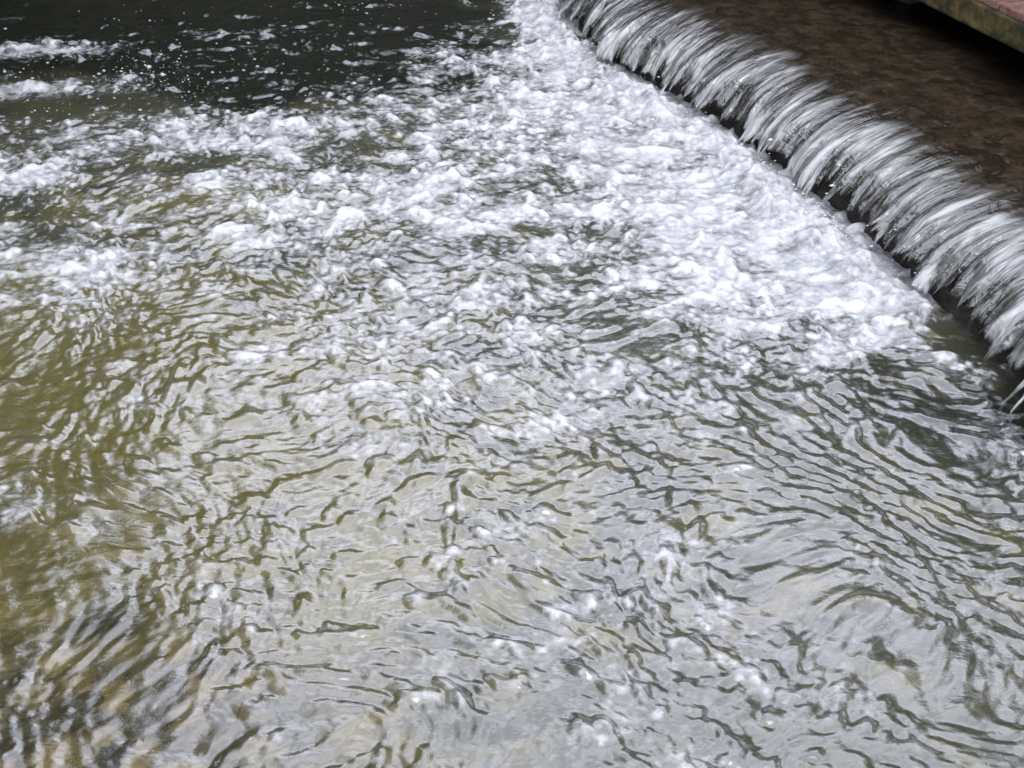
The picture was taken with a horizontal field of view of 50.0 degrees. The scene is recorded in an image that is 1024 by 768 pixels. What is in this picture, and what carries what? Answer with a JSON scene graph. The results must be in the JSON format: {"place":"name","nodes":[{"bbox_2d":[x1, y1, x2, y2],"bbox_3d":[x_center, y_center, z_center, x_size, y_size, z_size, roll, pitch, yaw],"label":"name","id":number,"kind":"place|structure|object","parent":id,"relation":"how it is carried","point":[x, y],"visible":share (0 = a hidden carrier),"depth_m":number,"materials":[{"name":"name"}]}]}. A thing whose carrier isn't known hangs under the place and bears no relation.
{"place":"outdoors","nodes":[
{"label":"outdoors","id":0,"kind":"place"},
{"bbox_2d":[0,0,1023,767],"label":"river pool water","id":1,"kind":"structure","parent":0,"point":[398,422],"depth_m":4.64,"materials":[{"name":"grey liquid"}]},
{"bbox_2d":[0,0,932,315],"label":"water spray","id":2,"kind":"object","parent":1,"relation":"on","point":[498,134],"visible":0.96,"depth_m":6.97,"materials":[{"name":"white liquid"}]},
{"bbox_2d":[574,15,1023,380],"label":"weir sill","id":3,"kind":"structure","parent":1,"relation":"in","point":[946,298],"depth_m":5.96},
{"bbox_2d":[556,0,1023,411],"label":"weir waterfall","id":4,"kind":"structure","parent":3,"relation":"on","point":[905,120],"depth_m":6.36,"materials":[{"name":"liquid"}]},
{"bbox_3d":[0.300,-4.225,9.614,11.800,2.020,0.083,0,38,0],"label":"river wall","id":5,"kind":"object","parent":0,"visible":0},
{"bbox_2d":[899,0,1023,52],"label":"stone footbridge","id":6,"kind":"object","parent":5,"relation":"attached to","point":[1002,21],"visible":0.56,"depth_m":6.52,"materials":[{"name":"beige stone"}]}
]}

